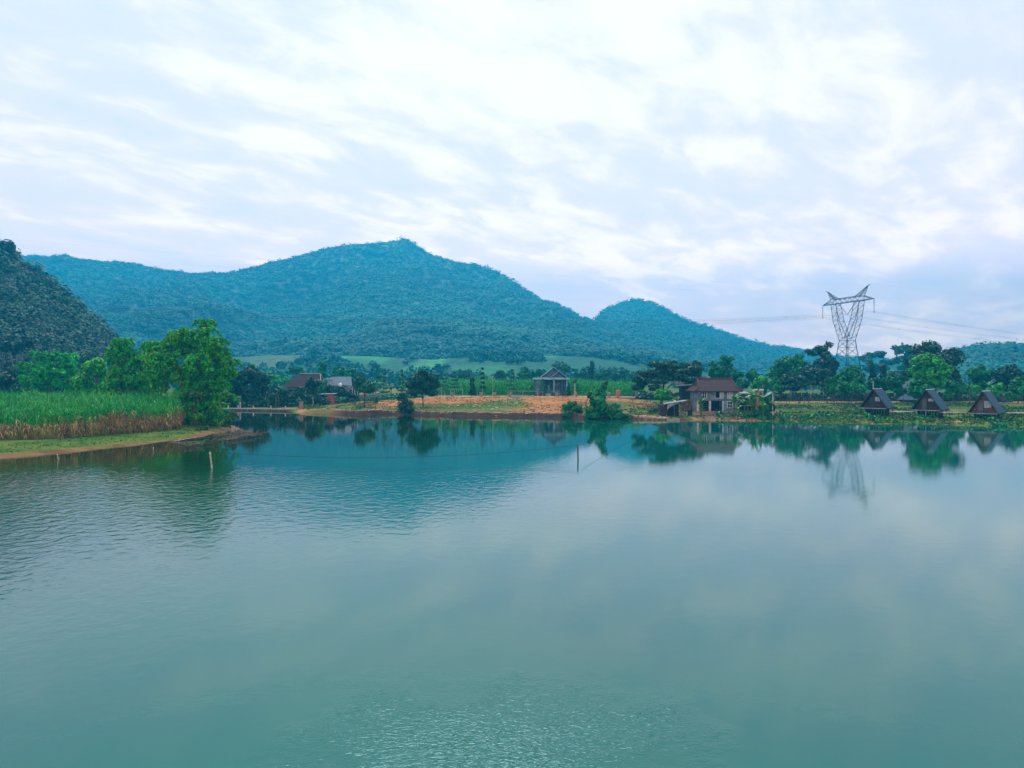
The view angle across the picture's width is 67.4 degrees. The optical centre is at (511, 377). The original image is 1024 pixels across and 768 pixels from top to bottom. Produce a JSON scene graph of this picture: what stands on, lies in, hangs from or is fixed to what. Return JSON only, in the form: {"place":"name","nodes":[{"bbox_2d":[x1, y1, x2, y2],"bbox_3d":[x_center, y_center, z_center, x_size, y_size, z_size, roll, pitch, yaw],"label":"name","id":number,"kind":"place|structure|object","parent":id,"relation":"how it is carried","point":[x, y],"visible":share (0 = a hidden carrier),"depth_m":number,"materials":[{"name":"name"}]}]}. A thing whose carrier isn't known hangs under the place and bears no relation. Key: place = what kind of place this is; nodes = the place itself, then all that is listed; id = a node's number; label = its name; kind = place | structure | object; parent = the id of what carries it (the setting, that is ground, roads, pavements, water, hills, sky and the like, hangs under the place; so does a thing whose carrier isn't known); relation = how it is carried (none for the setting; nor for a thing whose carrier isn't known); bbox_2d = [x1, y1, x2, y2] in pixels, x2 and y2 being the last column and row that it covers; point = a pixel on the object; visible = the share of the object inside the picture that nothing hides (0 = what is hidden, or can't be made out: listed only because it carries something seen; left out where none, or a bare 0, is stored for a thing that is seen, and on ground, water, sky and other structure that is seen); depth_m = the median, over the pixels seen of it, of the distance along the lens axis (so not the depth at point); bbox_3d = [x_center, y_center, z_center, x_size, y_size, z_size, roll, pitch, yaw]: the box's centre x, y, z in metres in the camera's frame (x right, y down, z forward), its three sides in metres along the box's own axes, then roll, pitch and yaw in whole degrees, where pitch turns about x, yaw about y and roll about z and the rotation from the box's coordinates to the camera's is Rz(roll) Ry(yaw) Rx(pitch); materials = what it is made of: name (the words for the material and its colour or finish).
{"place":"outdoors","nodes":[
{"label":"outdoors","id":0,"kind":"place"},
{"bbox_2d":[3,271,63,394],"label":"mountain","id":1,"kind":"structure","parent":0,"point":[6,273],"depth_m":237.28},
{"bbox_2d":[0,240,15,252],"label":"tree","id":2,"kind":"object","parent":1,"relation":"on","point":[9,247],"visible":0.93,"depth_m":325.09,"materials":[{"name":"green plant"}]},
{"bbox_2d":[0,239,139,389],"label":"mound forest","id":3,"kind":"object","parent":1,"relation":"on","point":[72,330],"visible":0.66,"depth_m":291.14,"materials":[{"name":"plant"}]},
{"bbox_2d":[22,240,708,367],"bbox_3d":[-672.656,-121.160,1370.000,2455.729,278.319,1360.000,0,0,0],"label":"mountain","id":4,"kind":"structure","parent":0,"point":[425,276],"depth_m":1229.48,"materials":[{"name":"plant"}]},
{"bbox_2d":[20,237,722,366],"bbox_3d":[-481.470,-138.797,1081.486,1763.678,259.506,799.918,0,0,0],"label":"mountain forest","id":5,"kind":"object","parent":4,"relation":"on","point":[293,343],"visible":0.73,"depth_m":1071.14,"materials":[{"name":"plant"}]},
{"bbox_2d":[0,410,1023,767],"bbox_3d":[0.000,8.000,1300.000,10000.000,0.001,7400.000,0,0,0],"label":"water","id":6,"kind":"structure","parent":0,"point":[372,590],"depth_m":28.12,"materials":[{"name":"liquid"}]},
{"bbox_2d":[209,452,212,468],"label":"water stake","id":7,"kind":"object","parent":6,"relation":"in","point":[210,460],"visible":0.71,"depth_m":67.61,"materials":[{"name":"brown wood"}]},
{"bbox_2d":[217,445,575,457],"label":"rope","id":8,"kind":"object","parent":7,"relation":"attached to","point":[387,457],"visible":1,"depth_m":71.16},
{"bbox_2d":[177,429,263,448],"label":"fish weir","id":9,"kind":"object","parent":6,"relation":"in","point":[226,438],"visible":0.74,"depth_m":96.52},
{"bbox_2d":[0,355,1023,458],"bbox_3d":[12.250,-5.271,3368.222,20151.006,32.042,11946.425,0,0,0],"label":"ground","id":10,"kind":"structure","parent":0,"point":[395,365],"depth_m":175.04,"materials":[{"name":"plant"}]},
{"bbox_2d":[1,364,19,383],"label":"tree","id":11,"kind":"object","parent":10,"relation":"on","point":[11,368],"visible":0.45,"depth_m":208.78,"materials":[{"name":"green plant"}]},
{"bbox_2d":[0,370,40,393],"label":"bush","id":12,"kind":"object","parent":10,"relation":"on","point":[7,380],"visible":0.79,"depth_m":170.44,"materials":[{"name":"green plant"}]},
{"bbox_2d":[15,350,91,393],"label":"bamboo clump","id":13,"kind":"object","parent":10,"relation":"on","point":[48,368],"visible":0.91,"depth_m":163.26,"materials":[{"name":"green plant"}]},
{"bbox_2d":[75,353,92,376],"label":"tree","id":14,"kind":"object","parent":10,"relation":"on","point":[84,357],"visible":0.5,"depth_m":204.08,"materials":[{"name":"green plant"}]},
{"bbox_2d":[68,357,114,395],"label":"bush","id":15,"kind":"object","parent":10,"relation":"on","point":[80,381],"visible":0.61,"depth_m":148.91,"materials":[{"name":"green plant"}]},
{"bbox_2d":[0,384,186,439],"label":"sugarcane","id":16,"kind":"object","parent":10,"relation":"on","point":[35,408],"visible":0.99,"depth_m":102.04,"materials":[{"name":"green plant"}]},
{"bbox_2d":[0,423,217,452],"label":"shore grass","id":17,"kind":"structure","parent":10,"relation":"on","point":[117,436],"depth_m":95.79,"materials":[{"name":"plant"}]},
{"bbox_2d":[102,337,167,398],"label":"bamboo clump","id":18,"kind":"object","parent":10,"relation":"on","point":[123,369],"visible":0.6,"depth_m":140.14,"materials":[{"name":"green plant"}]},
{"bbox_2d":[139,319,242,424],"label":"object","id":19,"kind":"object","parent":10,"relation":"on","point":[201,346],"visible":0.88,"depth_m":122.39,"materials":[{"name":"green plant"}]},
{"bbox_2d":[183,390,208,425],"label":"tree","id":20,"kind":"object","parent":10,"relation":"on","point":[195,394],"visible":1,"depth_m":118.42,"materials":[{"name":"green plant"}]},
{"bbox_2d":[218,410,236,430],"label":"bush","id":21,"kind":"object","parent":10,"relation":"on","point":[229,419],"visible":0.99,"depth_m":115.73,"materials":[{"name":"green plant"}]},
{"bbox_2d":[227,364,271,405],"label":"tree","id":22,"kind":"object","parent":10,"relation":"on","point":[258,379],"visible":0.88,"depth_m":201.34,"materials":[{"name":"green plant"}]},
{"bbox_2d":[221,402,295,410],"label":"shore wall","id":23,"kind":"structure","parent":10,"relation":"on","point":[238,408],"depth_m":187.37,"materials":[{"name":"stone"}]},
{"bbox_2d":[221,386,331,406],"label":"bush","id":24,"kind":"object","parent":10,"relation":"on","point":[287,399],"visible":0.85,"depth_m":198.72,"materials":[{"name":"green plant"}]},
{"bbox_2d":[273,374,290,387],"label":"tree","id":25,"kind":"object","parent":10,"relation":"on","point":[280,380],"visible":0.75,"depth_m":318.95,"materials":[{"name":"green plant"}]},
{"bbox_2d":[282,373,324,397],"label":"cottage","id":26,"kind":"structure","parent":10,"relation":"on","point":[298,380],"depth_m":233.12,"materials":[{"name":"grey tile"}]},
{"bbox_2d":[304,377,321,406],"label":"tree","id":27,"kind":"object","parent":10,"relation":"on","point":[311,384],"visible":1,"depth_m":195.55,"materials":[{"name":"green plant"}]},
{"bbox_2d":[318,360,327,377],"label":"tree","id":28,"kind":"object","parent":10,"relation":"on","point":[323,365],"visible":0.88,"depth_m":299.19,"materials":[{"name":"green plant"}]},
{"bbox_2d":[292,400,379,409],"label":"yard grass","id":29,"kind":"structure","parent":10,"relation":"on","point":[337,406],"depth_m":190.65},
{"bbox_2d":[331,366,346,376],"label":"tree","id":30,"kind":"object","parent":10,"relation":"on","point":[338,371],"visible":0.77,"depth_m":298.13,"materials":[{"name":"green plant"}]},
{"bbox_2d":[323,377,355,396],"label":"cottage","id":31,"kind":"structure","parent":10,"relation":"on","point":[347,382],"depth_m":226.69,"materials":[{"name":"grey metal"}]},
{"bbox_2d":[324,384,358,403],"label":"bush","id":32,"kind":"object","parent":10,"relation":"on","point":[341,391],"visible":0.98,"depth_m":202.29,"materials":[{"name":"green plant"}]},
{"bbox_2d":[289,393,423,404],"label":"undergrowth","id":33,"kind":"object","parent":10,"relation":"on","point":[386,396],"visible":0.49,"depth_m":206.64,"materials":[{"name":"green plant"}]},
{"bbox_2d":[347,390,378,401],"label":"concrete wall","id":34,"kind":"structure","parent":10,"relation":"on","point":[361,396],"depth_m":206.00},
{"bbox_2d":[353,377,376,406],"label":"tree","id":35,"kind":"object","parent":10,"relation":"on","point":[364,386],"visible":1,"depth_m":183.00,"materials":[{"name":"green plant"}]},
{"bbox_2d":[396,392,415,414],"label":"bush","id":36,"kind":"object","parent":10,"relation":"on","point":[405,406],"visible":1,"depth_m":165.52,"materials":[{"name":"green plant"}]},
{"bbox_2d":[405,369,440,406],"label":"tree","id":37,"kind":"object","parent":10,"relation":"on","point":[421,381],"visible":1,"depth_m":179.12,"materials":[{"name":"green plant"}]},
{"bbox_2d":[307,396,679,418],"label":"shore grass","id":38,"kind":"structure","parent":10,"relation":"on","point":[420,406],"depth_m":182.57,"materials":[{"name":"plant"}]},
{"bbox_2d":[306,396,686,416],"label":"rubble","id":39,"kind":"object","parent":10,"relation":"on","point":[493,405],"visible":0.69,"depth_m":180.08,"materials":[{"name":"stone"}]},
{"bbox_2d":[504,369,519,395],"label":"tree","id":40,"kind":"object","parent":10,"relation":"on","point":[511,381],"visible":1,"depth_m":210.62,"materials":[{"name":"green plant"}]},
{"bbox_2d":[517,367,530,379],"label":"tree","id":41,"kind":"object","parent":10,"relation":"on","point":[524,370],"visible":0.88,"depth_m":289.09,"materials":[{"name":"green plant"}]},
{"bbox_2d":[436,375,644,396],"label":"sugarcane","id":42,"kind":"object","parent":10,"relation":"on","point":[498,386],"visible":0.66,"depth_m":223.69,"materials":[{"name":"green plant"}]},
{"bbox_2d":[532,367,569,395],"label":"pavilion","id":43,"kind":"structure","parent":10,"relation":"on","point":[554,373],"depth_m":216.70,"materials":[{"name":"concrete"}]},
{"bbox_2d":[551,361,570,379],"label":"tree","id":44,"kind":"object","parent":10,"relation":"on","point":[562,367],"visible":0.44,"depth_m":328.35,"materials":[{"name":"green plant"}]},
{"bbox_2d":[560,400,583,416],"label":"bush","id":45,"kind":"object","parent":10,"relation":"on","point":[569,406],"visible":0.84,"depth_m":154.40,"materials":[{"name":"green plant"}]},
{"bbox_2d":[573,368,587,380],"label":"tree","id":46,"kind":"object","parent":10,"relation":"on","point":[581,373],"visible":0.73,"depth_m":328.99,"materials":[{"name":"green plant"}]},
{"bbox_2d":[162,349,1006,390],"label":"slope trees","id":47,"kind":"object","parent":10,"relation":"on","point":[480,356],"visible":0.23,"depth_m":534.00,"materials":[{"name":"plant"}]},
{"bbox_2d":[592,367,612,381],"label":"tree","id":48,"kind":"object","parent":10,"relation":"on","point":[603,373],"visible":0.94,"depth_m":328.30,"materials":[{"name":"green plant"}]},
{"bbox_2d":[583,381,632,419],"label":"bush","id":49,"kind":"object","parent":10,"relation":"on","point":[598,409],"visible":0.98,"depth_m":148.75,"materials":[{"name":"green plant"}]},
{"bbox_2d":[610,369,629,382],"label":"tree","id":50,"kind":"object","parent":10,"relation":"on","point":[619,375],"visible":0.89,"depth_m":328.87,"materials":[{"name":"green plant"}]},
{"bbox_2d":[653,388,670,404],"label":"tree","id":51,"kind":"object","parent":10,"relation":"on","point":[661,393],"visible":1,"depth_m":165.31,"materials":[{"name":"green plant"}]},
{"bbox_2d":[631,360,704,403],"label":"tree","id":52,"kind":"object","parent":10,"relation":"on","point":[666,372],"visible":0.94,"depth_m":175.65,"materials":[{"name":"green plant"}]},
{"bbox_2d":[658,400,687,416],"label":"waterside shack","id":53,"kind":"structure","parent":10,"relation":"on","point":[669,408],"depth_m":148.77,"materials":[{"name":"metal"}]},
{"bbox_2d":[672,381,692,404],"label":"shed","id":54,"kind":"structure","parent":10,"relation":"on","point":[684,394],"depth_m":177.00,"materials":[{"name":"metal"}]},
{"bbox_2d":[685,375,742,413],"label":"house","id":55,"kind":"structure","parent":10,"relation":"on","point":[716,393],"depth_m":158.14,"materials":[{"name":"grey concrete"}]},
{"bbox_2d":[624,405,803,420],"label":"shore grass","id":56,"kind":"structure","parent":10,"relation":"on","point":[651,413],"depth_m":154.22,"materials":[{"name":"plant"}]},
{"bbox_2d":[707,361,728,377],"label":"tree","id":57,"kind":"object","parent":10,"relation":"on","point":[714,369],"visible":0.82,"depth_m":223.65,"materials":[{"name":"green plant"}]},
{"bbox_2d":[718,355,734,377],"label":"tree","id":58,"kind":"object","parent":10,"relation":"on","point":[726,361],"visible":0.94,"depth_m":224.07,"materials":[{"name":"green plant"}]},
{"bbox_2d":[728,393,742,417],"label":"banana plant","id":59,"kind":"object","parent":10,"relation":"on","point":[735,398],"visible":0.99,"depth_m":146.90,"materials":[{"name":"green plant"}]},
{"bbox_2d":[727,363,744,382],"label":"tree","id":60,"kind":"object","parent":10,"relation":"on","point":[734,374],"visible":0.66,"depth_m":233.01,"materials":[{"name":"green plant"}]},
{"bbox_2d":[735,377,749,388],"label":"tree","id":61,"kind":"object","parent":10,"relation":"on","point":[742,383],"visible":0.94,"depth_m":213.80,"materials":[{"name":"green plant"}]},
{"bbox_2d":[745,368,758,382],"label":"tree","id":62,"kind":"object","parent":10,"relation":"on","point":[751,375],"visible":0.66,"depth_m":219.33,"materials":[{"name":"green plant"}]},
{"bbox_2d":[740,388,767,416],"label":"banana plant","id":63,"kind":"object","parent":10,"relation":"on","point":[753,396],"visible":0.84,"depth_m":146.53,"materials":[{"name":"green plant"}]},
{"bbox_2d":[750,375,767,393],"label":"tree","id":64,"kind":"object","parent":10,"relation":"on","point":[757,383],"visible":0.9,"depth_m":203.84,"materials":[{"name":"green plant"}]},
{"bbox_2d":[750,394,775,416],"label":"bush","id":65,"kind":"object","parent":10,"relation":"on","point":[766,409],"visible":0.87,"depth_m":145.60,"materials":[{"name":"green plant"}]},
{"bbox_2d":[763,377,781,392],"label":"tree","id":66,"kind":"object","parent":10,"relation":"on","point":[772,384],"visible":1,"depth_m":197.10,"materials":[{"name":"green plant"}]},
{"bbox_2d":[765,359,784,378],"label":"tree","id":67,"kind":"object","parent":10,"relation":"on","point":[773,373],"visible":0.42,"depth_m":220.68,"materials":[{"name":"green plant"}]},
{"bbox_2d":[775,352,806,391],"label":"tree","id":68,"kind":"object","parent":10,"relation":"on","point":[794,365],"visible":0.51,"depth_m":217.84,"materials":[{"name":"green plant"}]},
{"bbox_2d":[780,370,808,393],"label":"tree","id":69,"kind":"object","parent":10,"relation":"on","point":[790,377],"visible":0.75,"depth_m":204.70,"materials":[{"name":"green plant"}]},
{"bbox_2d":[796,361,831,392],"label":"tree","id":70,"kind":"object","parent":10,"relation":"on","point":[817,374],"visible":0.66,"depth_m":209.80,"materials":[{"name":"green plant"}]},
{"bbox_2d":[804,341,834,392],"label":"tree","id":71,"kind":"object","parent":10,"relation":"on","point":[823,352],"visible":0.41,"depth_m":226.68,"materials":[{"name":"green plant"}]},
{"bbox_2d":[813,354,839,383],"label":"tree","id":72,"kind":"object","parent":10,"relation":"on","point":[832,364],"visible":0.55,"depth_m":220.75,"materials":[{"name":"green plant"}]},
{"bbox_2d":[632,390,1023,400],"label":"undergrowth","id":73,"kind":"object","parent":10,"relation":"on","point":[643,395],"visible":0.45,"depth_m":200.11,"materials":[{"name":"green plant"}]},
{"bbox_2d":[823,376,842,400],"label":"tree","id":74,"kind":"object","parent":10,"relation":"on","point":[832,382],"visible":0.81,"depth_m":189.10,"materials":[{"name":"green plant"}]},
{"bbox_2d":[822,284,873,372],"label":"pylon","id":75,"kind":"object","parent":10,"relation":"on","point":[847,329],"visible":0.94,"depth_m":358.00,"materials":[{"name":"metal"}]},
{"bbox_2d":[0,298,1021,334],"bbox_3d":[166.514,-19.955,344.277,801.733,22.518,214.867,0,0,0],"label":"power cable","id":76,"kind":"object","parent":75,"relation":"hanging from","point":[468,320],"visible":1,"depth_m":294.80,"materials":[{"name":"metal"}]},
{"bbox_2d":[7,300,1017,339],"bbox_3d":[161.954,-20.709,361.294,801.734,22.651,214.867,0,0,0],"label":"power cable","id":77,"kind":"object","parent":75,"relation":"hanging from","point":[490,324],"visible":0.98,"depth_m":320.33,"materials":[{"name":"metal"}]},
{"bbox_2d":[29,305,1015,343],"bbox_3d":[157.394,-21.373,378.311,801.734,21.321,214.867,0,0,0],"label":"power cable","id":78,"kind":"object","parent":75,"relation":"hanging from","point":[500,327],"visible":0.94,"depth_m":336.83,"materials":[{"name":"metal"}]},
{"bbox_2d":[835,364,866,394],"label":"tree","id":79,"kind":"object","parent":10,"relation":"on","point":[848,374],"visible":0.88,"depth_m":198.92,"materials":[{"name":"green plant"}]},
{"bbox_2d":[835,381,866,402],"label":"tree","id":80,"kind":"object","parent":10,"relation":"on","point":[852,386],"visible":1,"depth_m":176.46,"materials":[{"name":"green plant"}]},
{"bbox_2d":[715,401,1023,426],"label":"bank weeds","id":81,"kind":"object","parent":10,"relation":"on","point":[942,421],"visible":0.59,"depth_m":144.88,"materials":[{"name":"plant"}]},
{"bbox_2d":[867,361,876,380],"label":"tree","id":82,"kind":"object","parent":10,"relation":"on","point":[872,372],"visible":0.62,"depth_m":239.62,"materials":[{"name":"green plant"}]},
{"bbox_2d":[859,351,893,374],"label":"tree","id":83,"kind":"object","parent":10,"relation":"on","point":[868,357],"visible":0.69,"depth_m":428.72,"materials":[{"name":"green plant"}]},
{"bbox_2d":[859,388,895,415],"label":"frame hut","id":84,"kind":"object","parent":10,"relation":"on","point":[876,401],"visible":0.91,"depth_m":148.58,"materials":[{"name":"grey wood"}]},
{"bbox_2d":[867,377,887,390],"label":"tree","id":85,"kind":"object","parent":10,"relation":"on","point":[879,382],"visible":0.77,"depth_m":213.75,"materials":[{"name":"green plant"}]},
{"bbox_2d":[883,374,907,393],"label":"tree","id":86,"kind":"object","parent":10,"relation":"on","point":[894,382],"visible":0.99,"depth_m":203.29,"materials":[{"name":"green plant"}]},
{"bbox_2d":[780,392,1012,403],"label":"fence","id":87,"kind":"object","parent":10,"relation":"on","point":[903,394],"visible":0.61,"depth_m":177.96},
{"bbox_2d":[890,342,913,371],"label":"tree","id":88,"kind":"object","parent":10,"relation":"on","point":[901,349],"visible":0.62,"depth_m":419.72,"materials":[{"name":"green plant"}]},
{"bbox_2d":[905,379,933,398],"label":"tree","id":89,"kind":"object","parent":10,"relation":"on","point":[916,389],"visible":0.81,"depth_m":174.37,"materials":[{"name":"green plant"}]},
{"bbox_2d":[905,351,953,387],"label":"tree","id":90,"kind":"object","parent":10,"relation":"on","point":[934,370],"visible":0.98,"depth_m":182.53,"materials":[{"name":"green plant"}]},
{"bbox_2d":[911,389,948,417],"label":"frame hut","id":91,"kind":"object","parent":10,"relation":"on","point":[929,400],"visible":0.79,"depth_m":143.40,"materials":[{"name":"grey wood"}]},
{"bbox_2d":[901,340,966,391],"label":"tree","id":92,"kind":"object","parent":10,"relation":"on","point":[950,355],"visible":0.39,"depth_m":199.14,"materials":[{"name":"green plant"}]},
{"bbox_2d":[943,379,967,401],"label":"tree","id":93,"kind":"object","parent":10,"relation":"on","point":[954,389],"visible":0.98,"depth_m":188.85,"materials":[{"name":"green plant"}]},
{"bbox_2d":[964,382,981,394],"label":"tree","id":94,"kind":"object","parent":10,"relation":"on","point":[977,389],"visible":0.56,"depth_m":208.63,"materials":[{"name":"green plant"}]},
{"bbox_2d":[966,364,993,391],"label":"tree","id":95,"kind":"object","parent":10,"relation":"on","point":[979,374],"visible":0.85,"depth_m":213.51,"materials":[{"name":"green plant"}]},
{"bbox_2d":[967,391,1006,418],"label":"frame hut","id":96,"kind":"object","parent":10,"relation":"on","point":[986,403],"visible":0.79,"depth_m":137.35,"materials":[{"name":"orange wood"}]},
{"bbox_2d":[984,382,1005,398],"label":"tree","id":97,"kind":"object","parent":10,"relation":"on","point":[997,391],"visible":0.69,"depth_m":189.04,"materials":[{"name":"green plant"}]},
{"bbox_2d":[989,364,1010,391],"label":"tree","id":98,"kind":"object","parent":10,"relation":"on","point":[999,375],"visible":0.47,"depth_m":207.01,"materials":[{"name":"green plant"}]},
{"bbox_2d":[1004,375,1023,402],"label":"tree","id":99,"kind":"object","parent":10,"relation":"on","point":[1016,388],"visible":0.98,"depth_m":181.22,"materials":[{"name":"green plant"}]},
{"bbox_2d":[1005,364,1023,400],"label":"tree","id":100,"kind":"object","parent":10,"relation":"on","point":[1014,370],"visible":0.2,"depth_m":200.23,"materials":[{"name":"green plant"}]},
{"bbox_2d":[0,0,1023,358],"label":"sky","id":101,"kind":"structure","parent":0,"point":[839,148],"materials":[{"name":"white"}]},
{"bbox_2d":[594,300,878,371],"bbox_3d":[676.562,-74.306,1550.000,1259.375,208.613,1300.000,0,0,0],"label":"mountain","id":102,"kind":"structure","parent":0,"point":[657,346],"depth_m":1528.79,"materials":[{"name":"plant"}]},
{"bbox_2d":[592,297,900,375],"bbox_3d":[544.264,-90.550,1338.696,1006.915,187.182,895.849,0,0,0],"label":"mountain forest","id":103,"kind":"object","parent":102,"relation":"on","point":[744,357],"visible":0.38,"depth_m":1355.37,"materials":[{"name":"plant"}]},
{"bbox_3d":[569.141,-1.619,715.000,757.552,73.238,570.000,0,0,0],"label":"mountain","id":104,"kind":"structure","parent":0,"visible":0},
{"bbox_2d":[857,341,1023,382],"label":"mountain forest","id":105,"kind":"object","parent":104,"relation":"on","point":[995,355],"visible":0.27,"depth_m":619.20,"materials":[{"name":"plant"}]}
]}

